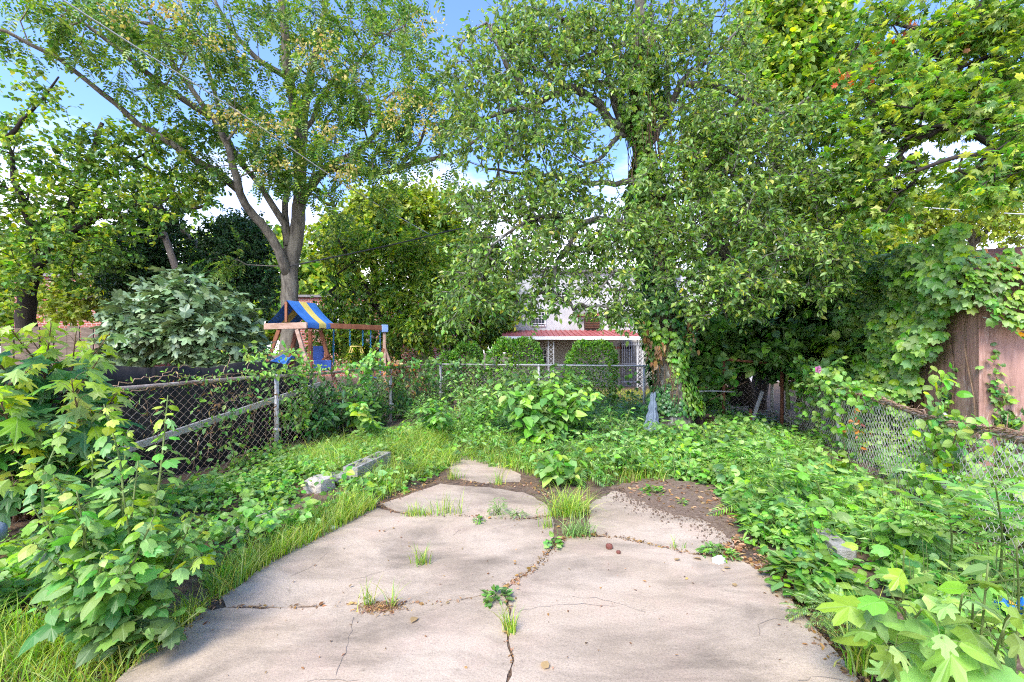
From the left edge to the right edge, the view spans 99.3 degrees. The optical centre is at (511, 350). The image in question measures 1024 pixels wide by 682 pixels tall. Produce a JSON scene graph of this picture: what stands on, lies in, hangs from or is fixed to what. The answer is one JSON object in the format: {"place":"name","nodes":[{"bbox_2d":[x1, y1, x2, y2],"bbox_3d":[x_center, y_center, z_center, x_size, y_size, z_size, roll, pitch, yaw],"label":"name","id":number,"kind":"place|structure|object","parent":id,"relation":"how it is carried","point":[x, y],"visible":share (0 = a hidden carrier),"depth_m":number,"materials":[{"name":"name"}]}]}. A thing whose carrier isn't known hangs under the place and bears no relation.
{"place":"outdoors","nodes":[
{"label":"outdoors","id":0,"kind":"place"},
{"bbox_2d":[14,273,169,366],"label":"brick house","id":1,"kind":"structure","parent":0,"point":[86,323],"depth_m":20.00,"materials":[{"name":"white paint"}]},
{"bbox_2d":[117,456,888,681],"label":"patio","id":2,"kind":"structure","parent":0,"point":[705,627],"depth_m":2.68,"materials":[{"name":"concrete"}]},
{"bbox_2d":[351,596,411,615],"bbox_3d":[-0.803,1.589,2.712,0.380,0.071,0.233,0,0,0],"label":"dry debris","id":3,"kind":"object","parent":2,"relation":"on","point":[381,607],"visible":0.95,"depth_m":2.69,"materials":[{"name":"brown plant"}]},
{"bbox_2d":[420,487,473,515],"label":"grass tuft","id":4,"kind":"object","parent":2,"relation":"on","point":[443,507],"visible":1,"depth_m":4.28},
{"bbox_2d":[481,584,513,608],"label":"weed","id":5,"kind":"object","parent":2,"relation":"on","point":[496,588],"visible":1,"depth_m":2.78,"materials":[{"name":"green plant"}]},
{"bbox_2d":[487,603,522,635],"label":"grass tuft","id":6,"kind":"object","parent":2,"relation":"on","point":[510,628],"visible":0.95,"depth_m":2.47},
{"bbox_2d":[582,477,758,556],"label":"soil","id":7,"kind":"structure","parent":2,"relation":"on","point":[719,524],"depth_m":4.57,"materials":[{"name":"soil"}]},
{"bbox_2d":[695,541,742,562],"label":"weed","id":8,"kind":"object","parent":2,"relation":"on","point":[713,550],"visible":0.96,"depth_m":3.42,"materials":[{"name":"green plant"}]},
{"bbox_2d":[780,580,884,647],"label":"thistle","id":9,"kind":"object","parent":2,"relation":"on","point":[807,613],"visible":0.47,"depth_m":2.58,"materials":[{"name":"green plant"}]},
{"bbox_2d":[816,544,1023,681],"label":"mulberry seedling","id":10,"kind":"object","parent":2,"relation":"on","point":[872,618],"visible":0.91,"depth_m":1.64,"materials":[{"name":"green plant"}]},
{"bbox_2d":[0,353,1023,681],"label":"ground","id":11,"kind":"structure","parent":0,"point":[188,585],"depth_m":4.62,"materials":[{"name":"soil"}]},
{"bbox_2d":[0,326,98,365],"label":"board fence","id":12,"kind":"object","parent":11,"relation":"on","point":[85,332],"visible":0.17,"depth_m":10.49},
{"bbox_2d":[0,320,144,527],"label":"maple sapling","id":13,"kind":"object","parent":11,"relation":"on","point":[27,408],"visible":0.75,"depth_m":3.37,"materials":[{"name":"green plant"}]},
{"bbox_2d":[0,395,217,647],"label":"sapling","id":14,"kind":"object","parent":11,"relation":"on","point":[131,542],"visible":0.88,"depth_m":2.33,"materials":[{"name":"green plant"}]},
{"bbox_2d":[17,568,206,668],"bbox_3d":[-1.972,1.318,2.265,0.674,0.546,0.589,0,0,0],"label":"sapling","id":15,"kind":"object","parent":11,"relation":"on","point":[170,633],"visible":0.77,"depth_m":2.13,"materials":[{"name":"green plant"}]},
{"bbox_2d":[0,49,237,362],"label":"shade tree","id":16,"kind":"object","parent":11,"relation":"on","point":[54,237],"visible":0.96,"depth_m":12.07,"materials":[{"name":"green plant"}]},
{"bbox_2d":[16,164,223,326],"bbox_3d":[-14.344,-3.121,16.093,7.975,7.612,3.278,0,0,0],"label":"shade tree","id":17,"kind":"object","parent":11,"relation":"on","point":[63,305],"visible":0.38,"depth_m":15.58,"materials":[{"name":"green plant"}]},
{"bbox_2d":[83,200,204,301],"bbox_3d":[-12.435,-1.714,14.954,4.414,7.503,3.060,0,0,0],"label":"evergreen tree","id":18,"kind":"object","parent":11,"relation":"on","point":[155,255],"visible":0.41,"depth_m":14.29,"materials":[{"name":"green plant"}]},
{"bbox_2d":[0,361,313,521],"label":"black screen","id":19,"kind":"object","parent":11,"relation":"on","point":[122,373],"visible":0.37,"depth_m":5.71,"materials":[{"name":"fabric"}]},
{"bbox_2d":[157,232,177,268],"bbox_3d":[-9.766,-0.889,13.188,1.900,5.418,0.243,0,0,-1],"label":"trunk","id":20,"kind":"object","parent":11,"relation":"on","point":[169,251],"visible":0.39,"depth_m":13.13,"materials":[{"name":"grey plant"}]},
{"bbox_2d":[80,264,276,367],"bbox_3d":[-6.552,-0.307,8.678,3.806,2.844,2.420,0,0,0],"label":"fig bush","id":21,"kind":"object","parent":11,"relation":"on","point":[180,314],"visible":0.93,"depth_m":8.14,"materials":[{"name":"green plant"}]},
{"bbox_2d":[167,204,280,320],"bbox_3d":[-9.413,-1.526,14.770,4.210,7.142,2.966,0,0,0],"label":"evergreen tree","id":22,"kind":"object","parent":11,"relation":"on","point":[258,283],"visible":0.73,"depth_m":14.27,"materials":[{"name":"green plant"}]},
{"bbox_2d":[8,364,442,535],"bbox_3d":[-3.216,1.024,7.265,0.116,1.352,9.876,0,0,15],"label":"chain link fence","id":23,"kind":"object","parent":11,"relation":"on","point":[145,386],"visible":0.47,"depth_m":6.02,"materials":[{"name":"metal"}]},
{"bbox_2d":[113,346,257,389],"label":"vine","id":24,"kind":"object","parent":23,"relation":"on","point":[242,375],"visible":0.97,"depth_m":5.01,"materials":[{"name":"green plant"}]},
{"bbox_2d":[102,372,282,469],"bbox_3d":[-3.699,0.898,5.325,0.286,1.323,2.281,0,0,14],"label":"vine","id":25,"kind":"object","parent":23,"relation":"attached to","point":[233,400],"visible":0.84,"depth_m":5.37,"materials":[{"name":"green plant"}]},
{"bbox_2d":[106,382,320,458],"bbox_3d":[-3.808,0.852,6.050,0.035,0.598,3.326,0,0,15],"label":"sloping board","id":26,"kind":"object","parent":23,"relation":"attached to","point":[147,441],"visible":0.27,"depth_m":5.53,"materials":[{"name":"wood"}]},
{"bbox_2d":[180,364,288,480],"bbox_3d":[-3.579,0.948,5.739,0.369,1.524,1.605,0,0,18],"label":"vine","id":27,"kind":"object","parent":23,"relation":"attached to","point":[224,417],"visible":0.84,"depth_m":5.62,"materials":[{"name":"green plant"}]},
{"bbox_2d":[239,340,322,447],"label":"vine","id":28,"kind":"object","parent":23,"relation":"attached to","point":[299,360],"visible":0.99,"depth_m":6.67,"materials":[{"name":"green plant"}]},
{"bbox_2d":[314,359,390,442],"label":"vine","id":29,"kind":"object","parent":23,"relation":"attached to","point":[347,397],"visible":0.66,"depth_m":7.81,"materials":[{"name":"green plant"}]},
{"bbox_2d":[335,343,390,423],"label":"vine","id":30,"kind":"object","parent":23,"relation":"attached to","point":[367,364],"visible":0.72,"depth_m":8.43,"materials":[{"name":"green plant"}]},
{"bbox_2d":[383,357,426,400],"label":"vine","id":31,"kind":"object","parent":23,"relation":"hanging from","point":[406,371],"visible":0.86,"depth_m":9.95,"materials":[{"name":"green plant"}]},
{"bbox_2d":[381,356,441,420],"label":"vine","id":32,"kind":"object","parent":23,"relation":"attached to","point":[416,362],"visible":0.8,"depth_m":10.40,"materials":[{"name":"green plant"}]},
{"bbox_2d":[0,417,466,641],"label":"ground cover","id":33,"kind":"object","parent":11,"relation":"on","point":[226,485],"visible":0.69,"depth_m":4.36,"materials":[{"name":"green plant"}]},
{"bbox_2d":[0,0,491,371],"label":"tall tree","id":34,"kind":"object","parent":11,"relation":"on","point":[294,124],"visible":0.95,"depth_m":11.66,"materials":[{"name":"green plant"}]},
{"bbox_2d":[62,0,453,247],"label":"cable","id":35,"kind":"object","parent":34,"relation":"attached to","point":[212,95],"visible":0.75,"depth_m":8.20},
{"bbox_2d":[290,220,504,266],"bbox_3d":[-3.356,-3.531,14.049,6.987,1.978,0.142,0,0,-15],"label":"cable","id":36,"kind":"object","parent":34,"relation":"attached to","point":[381,246],"visible":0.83,"depth_m":13.79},
{"bbox_2d":[303,474,335,493],"bbox_3d":[-2.151,1.500,4.871,0.253,0.188,0.342,0,0,14],"label":"broken block","id":37,"kind":"object","parent":11,"relation":"on","point":[309,487],"depth_m":4.75,"materials":[{"name":"concrete"}]},
{"bbox_2d":[264,300,396,400],"bbox_3d":[-5.331,0.115,12.841,4.562,3.060,2.032,0,0,-33],"label":"swing set","id":38,"kind":"object","parent":11,"relation":"on","point":[290,314],"visible":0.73,"depth_m":12.48,"materials":[{"name":"blue fabric"}]},
{"bbox_2d":[279,370,388,442],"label":"shrub","id":39,"kind":"object","parent":11,"relation":"on","point":[324,422],"visible":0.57,"depth_m":7.40,"materials":[{"name":"green plant"}]},
{"bbox_2d":[0,422,675,681],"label":"grass","id":40,"kind":"structure","parent":11,"relation":"on","point":[245,569],"depth_m":3.42,"materials":[{"name":"plant"}]},
{"bbox_2d":[343,459,374,480],"bbox_3d":[-1.880,1.480,5.360,0.190,0.190,0.400,0,0,11],"label":"cinder block","id":41,"kind":"object","parent":11,"relation":"on","point":[359,465],"depth_m":5.32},
{"bbox_2d":[337,401,382,433],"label":"weed bush","id":42,"kind":"object","parent":11,"relation":"on","point":[361,415],"visible":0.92,"depth_m":7.23,"materials":[{"name":"green plant"}]},
{"bbox_2d":[363,451,390,473],"bbox_3d":[-1.790,1.485,5.790,0.190,0.190,0.400,0,0,11],"label":"cinder block","id":43,"kind":"object","parent":11,"relation":"on","point":[380,457],"depth_m":5.78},
{"bbox_2d":[301,213,468,395],"bbox_3d":[-4.600,-1.450,15.371,6.211,6.783,3.316,0,0,0],"label":"background tree","id":44,"kind":"object","parent":11,"relation":"on","point":[377,275],"visible":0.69,"depth_m":14.89,"materials":[{"name":"green plant"}]},
{"bbox_2d":[298,295,480,375],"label":"brick house","id":45,"kind":"structure","parent":11,"relation":"on","point":[305,298],"depth_m":27.00,"materials":[{"name":"brick"}]},
{"bbox_2d":[301,171,478,381],"bbox_3d":[-6.008,-3.499,21.002,9.147,10.802,5.687,0,0,0],"label":"background tree","id":46,"kind":"object","parent":11,"relation":"on","point":[423,205],"visible":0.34,"depth_m":19.93,"materials":[{"name":"green plant"}]},
{"bbox_2d":[314,220,479,371],"bbox_3d":[-3.729,-1.250,15.192,6.142,6.258,2.910,0,0,0],"label":"sumac","id":47,"kind":"object","parent":11,"relation":"on","point":[414,262],"visible":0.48,"depth_m":14.84,"materials":[{"name":"green plant"}]},
{"bbox_2d":[362,368,455,419],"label":"shrub","id":48,"kind":"object","parent":11,"relation":"on","point":[407,399],"visible":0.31,"depth_m":9.88,"materials":[{"name":"green plant"}]},
{"bbox_2d":[386,337,434,391],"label":"clipped hedge","id":49,"kind":"object","parent":11,"relation":"on","point":[411,355],"visible":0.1,"depth_m":15.62,"materials":[{"name":"green plant"}]},
{"bbox_2d":[402,390,453,424],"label":"weed clump","id":50,"kind":"object","parent":11,"relation":"on","point":[412,415],"visible":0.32,"depth_m":9.08,"materials":[{"name":"green plant"}]},
{"bbox_2d":[414,393,454,431],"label":"weed bush","id":51,"kind":"object","parent":11,"relation":"on","point":[436,419],"visible":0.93,"depth_m":7.43,"materials":[{"name":"green plant"}]},
{"bbox_2d":[436,349,459,398],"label":"clipped hedge","id":52,"kind":"object","parent":11,"relation":"on","point":[451,354],"visible":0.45,"depth_m":14.05,"materials":[{"name":"green plant"}]},
{"bbox_2d":[437,407,485,440],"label":"weed clump","id":53,"kind":"object","parent":11,"relation":"on","point":[462,423],"visible":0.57,"depth_m":7.50,"materials":[{"name":"green plant"}]},
{"bbox_2d":[451,340,483,397],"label":"clipped hedge","id":54,"kind":"object","parent":11,"relation":"on","point":[468,345],"visible":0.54,"depth_m":14.75,"materials":[{"name":"green plant"}]},
{"bbox_2d":[420,199,526,385],"bbox_3d":[-1.605,-2.584,19.605,5.372,8.738,4.635,0,0,0],"label":"background tree","id":55,"kind":"object","parent":11,"relation":"on","point":[494,332],"visible":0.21,"depth_m":19.00,"materials":[{"name":"green plant"}]},
{"bbox_2d":[439,376,513,430],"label":"weed bush","id":56,"kind":"object","parent":11,"relation":"on","point":[488,415],"visible":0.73,"depth_m":8.03,"materials":[{"name":"green plant"}]},
{"bbox_2d":[0,210,1020,370],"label":"treeline","id":57,"kind":"object","parent":11,"relation":"on","point":[313,279],"visible":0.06,"depth_m":32.80,"materials":[{"name":"green plant"}]},
{"bbox_2d":[485,335,544,398],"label":"clipped hedge","id":58,"kind":"object","parent":11,"relation":"on","point":[495,348],"visible":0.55,"depth_m":12.89,"materials":[{"name":"green plant"}]},
{"bbox_2d":[181,476,876,681],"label":"leaf litter","id":59,"kind":"object","parent":11,"relation":"on","point":[739,550],"visible":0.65,"depth_m":3.27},
{"bbox_2d":[473,362,604,433],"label":"weed bush","id":60,"kind":"object","parent":11,"relation":"on","point":[539,395],"visible":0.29,"depth_m":7.76,"materials":[{"name":"green plant"}]},
{"bbox_2d":[476,370,602,448],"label":"weed bush","id":61,"kind":"object","parent":11,"relation":"on","point":[532,421],"visible":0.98,"depth_m":6.80,"materials":[{"name":"green plant"}]},
{"bbox_2d":[529,425,598,487],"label":"weed bush","id":62,"kind":"object","parent":11,"relation":"on","point":[550,468],"visible":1,"depth_m":5.21,"materials":[{"name":"green plant"}]},
{"bbox_2d":[521,480,607,518],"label":"grass tuft","id":63,"kind":"object","parent":11,"relation":"on","point":[567,509],"visible":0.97,"depth_m":4.24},
{"bbox_2d":[550,509,604,539],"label":"grass tuft","id":64,"kind":"object","parent":11,"relation":"on","point":[569,530],"visible":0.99,"depth_m":3.77,"materials":[{"name":"green plant"}]},
{"bbox_2d":[563,338,619,401],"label":"clipped hedge","id":65,"kind":"object","parent":11,"relation":"on","point":[603,344],"visible":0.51,"depth_m":12.49,"materials":[{"name":"green plant"}]},
{"bbox_2d":[442,363,773,419],"bbox_3d":[1.978,1.025,10.913,8.204,1.350,0.107,0,0,15],"label":"chain link fence","id":66,"kind":"object","parent":11,"relation":"on","point":[645,391],"visible":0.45,"depth_m":10.77,"materials":[{"name":"metal"}]},
{"bbox_2d":[449,356,642,408],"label":"vine","id":67,"kind":"object","parent":66,"relation":"attached to","point":[504,378],"visible":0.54,"depth_m":11.48,"materials":[{"name":"green plant"}]},
{"bbox_2d":[444,358,737,409],"bbox_3d":[1.704,0.969,11.028,7.529,1.710,0.836,0,0,17],"label":"vine","id":68,"kind":"object","parent":66,"relation":"attached to","point":[451,402],"visible":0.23,"depth_m":11.84,"materials":[{"name":"green plant"}]},
{"bbox_2d":[593,405,644,447],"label":"weed bush","id":69,"kind":"object","parent":11,"relation":"on","point":[617,427],"visible":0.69,"depth_m":6.89,"materials":[{"name":"green plant"}]},
{"bbox_2d":[643,392,659,430],"bbox_3d":[2.409,1.057,7.544,0.279,0.680,0.202,0,0,-31],"label":"tarpaulin","id":70,"kind":"object","parent":11,"relation":"on","point":[652,413],"visible":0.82,"depth_m":7.52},
{"bbox_2d":[441,394,862,489],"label":"undergrowth","id":71,"kind":"object","parent":11,"relation":"on","point":[598,412],"visible":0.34,"depth_m":6.98,"materials":[{"name":"green plant"}]},
{"bbox_2d":[420,0,893,430],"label":"pear tree","id":72,"kind":"object","parent":11,"relation":"on","point":[811,193],"visible":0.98,"depth_m":6.90,"materials":[{"name":"green plant"}]},
{"bbox_2d":[606,31,705,421],"bbox_3d":[2.624,-2.064,8.073,1.904,6.786,1.461,0,0,0],"label":"ivy vine","id":73,"kind":"object","parent":72,"relation":"attached to","point":[656,341],"visible":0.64,"depth_m":7.73,"materials":[{"name":"green plant"}]},
{"bbox_2d":[661,444,697,476],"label":"weed bush","id":74,"kind":"object","parent":11,"relation":"on","point":[678,471],"visible":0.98,"depth_m":5.46,"materials":[{"name":"green plant"}]},
{"bbox_2d":[679,296,758,414],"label":"shrub","id":75,"kind":"object","parent":11,"relation":"on","point":[719,341],"visible":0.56,"depth_m":8.91,"materials":[{"name":"green plant"}]},
{"bbox_2d":[685,424,763,445],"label":"weed bush","id":76,"kind":"object","parent":11,"relation":"on","point":[726,438],"visible":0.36,"depth_m":6.66,"materials":[{"name":"green plant"}]},
{"bbox_2d":[705,438,779,464],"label":"fern seedling","id":77,"kind":"object","parent":11,"relation":"on","point":[737,453],"visible":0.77,"depth_m":5.59,"materials":[{"name":"green plant"}]},
{"bbox_2d":[722,358,783,424],"bbox_3d":[4.924,0.900,8.900,1.267,1.500,0.068,0,0,0],"label":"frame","id":78,"kind":"object","parent":11,"relation":"on","point":[781,393],"visible":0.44,"depth_m":8.88,"materials":[{"name":"metal"}]},
{"bbox_2d":[731,476,782,506],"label":"weed bush","id":79,"kind":"object","parent":11,"relation":"on","point":[740,494],"visible":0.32,"depth_m":4.34,"materials":[{"name":"green plant"}]},
{"bbox_2d":[700,309,825,409],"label":"shrub","id":80,"kind":"object","parent":11,"relation":"on","point":[796,334],"visible":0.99,"depth_m":8.41,"materials":[{"name":"green plant"}]},
{"bbox_2d":[701,257,839,402],"bbox_3d":[6.232,-0.501,9.829,4.176,3.489,2.831,0,0,0],"label":"shrub","id":81,"kind":"object","parent":11,"relation":"on","point":[755,331],"visible":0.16,"depth_m":9.28,"materials":[{"name":"green plant"}]},
{"bbox_2d":[734,496,813,545],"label":"weed clump","id":82,"kind":"object","parent":11,"relation":"on","point":[766,515],"visible":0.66,"depth_m":3.70,"materials":[{"name":"green plant"}]},
{"bbox_2d":[670,0,894,409],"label":"ivy tree","id":83,"kind":"object","parent":11,"relation":"on","point":[804,30],"visible":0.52,"depth_m":10.34,"materials":[{"name":"green plant"}]},
{"bbox_2d":[582,407,1023,648],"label":"weeds","id":84,"kind":"object","parent":11,"relation":"on","point":[828,510],"visible":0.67,"depth_m":4.17,"materials":[{"name":"green plant"}]},
{"bbox_2d":[758,544,876,613],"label":"vine weed","id":85,"kind":"object","parent":11,"relation":"on","point":[828,570],"visible":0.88,"depth_m":2.85,"materials":[{"name":"green plant"}]},
{"bbox_2d":[771,467,873,501],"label":"fern seedling","id":86,"kind":"object","parent":11,"relation":"on","point":[821,477],"visible":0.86,"depth_m":4.17,"materials":[{"name":"green plant"}]},
{"bbox_2d":[777,232,873,417],"bbox_3d":[6.688,-0.546,8.797,3.078,3.867,2.038,0,0,-30],"label":"shrub","id":87,"kind":"object","parent":11,"relation":"on","point":[835,348],"visible":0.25,"depth_m":8.23,"materials":[{"name":"green plant"}]},
{"bbox_2d":[812,527,856,559],"bbox_3d":[2.487,1.520,3.378,0.130,0.140,0.408,0,0,11],"label":"kerb stone","id":88,"kind":"object","parent":11,"relation":"on","point":[846,552],"visible":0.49,"depth_m":3.25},
{"bbox_2d":[808,449,866,492],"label":"weed bush","id":89,"kind":"object","parent":11,"relation":"on","point":[842,468],"visible":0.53,"depth_m":4.58,"materials":[{"name":"green plant"}]},
{"bbox_2d":[799,356,884,422],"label":"flowering shrub","id":90,"kind":"object","parent":11,"relation":"on","point":[875,388],"visible":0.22,"depth_m":6.97,"materials":[{"name":"green plant"}]},
{"bbox_2d":[809,575,900,681],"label":"grass tuft","id":91,"kind":"object","parent":11,"relation":"on","point":[861,657],"visible":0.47,"depth_m":2.17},
{"bbox_2d":[784,381,1023,567],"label":"chain link fence","id":92,"kind":"object","parent":11,"relation":"on","point":[786,414],"visible":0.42,"depth_m":4.85,"materials":[{"name":"metal"}]},
{"bbox_2d":[784,354,894,458],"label":"vine","id":93,"kind":"object","parent":92,"relation":"attached to","point":[829,381],"visible":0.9,"depth_m":6.78,"materials":[{"name":"green plant"}]},
{"bbox_2d":[789,379,1023,449],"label":"dry vine","id":94,"kind":"object","parent":92,"relation":"on","point":[992,429],"visible":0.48,"depth_m":4.23,"materials":[{"name":"brown plant"}]},
{"bbox_2d":[899,363,1003,533],"bbox_3d":[3.874,0.935,3.849,0.428,1.656,1.210,0,0,26],"label":"vine","id":95,"kind":"object","parent":92,"relation":"attached to","point":[945,441],"visible":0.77,"depth_m":3.96,"materials":[{"name":"green plant"}]},
{"bbox_2d":[871,508,953,561],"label":"weed bush","id":96,"kind":"object","parent":11,"relation":"on","point":[905,535],"visible":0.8,"depth_m":3.02,"materials":[{"name":"green plant"}]},
{"bbox_2d":[810,0,1023,241],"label":"maple tree","id":97,"kind":"object","parent":11,"relation":"on","point":[976,99],"visible":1,"depth_m":5.72,"materials":[{"name":"green plant"}]},
{"bbox_2d":[852,479,1023,569],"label":"fern seedling","id":98,"kind":"object","parent":11,"relation":"on","point":[938,504],"visible":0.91,"depth_m":2.84,"materials":[{"name":"green plant"}]},
{"bbox_2d":[864,247,1023,472],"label":"shed","id":99,"kind":"structure","parent":11,"relation":"on","point":[980,336],"depth_m":5.50,"materials":[{"name":"brown paint"}]},
{"bbox_2d":[811,222,1023,452],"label":"ivy vine","id":100,"kind":"object","parent":99,"relation":"attached to","point":[928,299],"visible":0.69,"depth_m":6.24,"materials":[{"name":"green plant"}]},
{"bbox_2d":[923,366,959,448],"bbox_3d":[6.045,0.887,6.044,0.377,1.484,0.596,0,0,15],"label":"ivy strand","id":101,"kind":"object","parent":99,"relation":"attached to","point":[947,401],"visible":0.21,"depth_m":5.99,"materials":[{"name":"green plant"}]},
{"bbox_2d":[975,342,1023,474],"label":"ivy strand","id":102,"kind":"object","parent":99,"relation":"attached to","point":[1016,424],"visible":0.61,"depth_m":5.37,"materials":[{"name":"green plant"}]},
{"bbox_2d":[882,165,1023,249],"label":"background tree","id":103,"kind":"object","parent":11,"relation":"on","point":[1001,226],"visible":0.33,"depth_m":16.16,"materials":[{"name":"green plant"}]},
{"bbox_2d":[888,542,1023,681],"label":"mulberry seedling","id":104,"kind":"object","parent":11,"relation":"on","point":[959,667],"visible":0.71,"depth_m":1.60,"materials":[{"name":"green plant"}]},
{"bbox_2d":[893,468,1023,584],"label":"fern seedling","id":105,"kind":"object","parent":11,"relation":"on","point":[997,496],"visible":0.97,"depth_m":2.61,"materials":[{"name":"green plant"}]},
{"bbox_2d":[0,0,1023,352],"label":"sky","id":106,"kind":"structure","parent":0,"point":[95,107],"materials":[{"name":"blue"}]},
{"bbox_2d":[501,268,651,389],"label":"white house","id":107,"kind":"structure","parent":0,"point":[555,339],"depth_m":19.47,"materials":[{"name":"paint"}]},
{"bbox_2d":[621,342,641,385],"bbox_3d":[5.322,0.600,19.408,0.918,2.000,0.115,0,0,0],"label":"door","id":108,"kind":"structure","parent":107,"relation":"in","point":[628,356],"depth_m":19.41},
{"bbox_2d":[451,388,726,412],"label":"lawn","id":109,"kind":"structure","parent":0,"point":[630,390],"depth_m":15.09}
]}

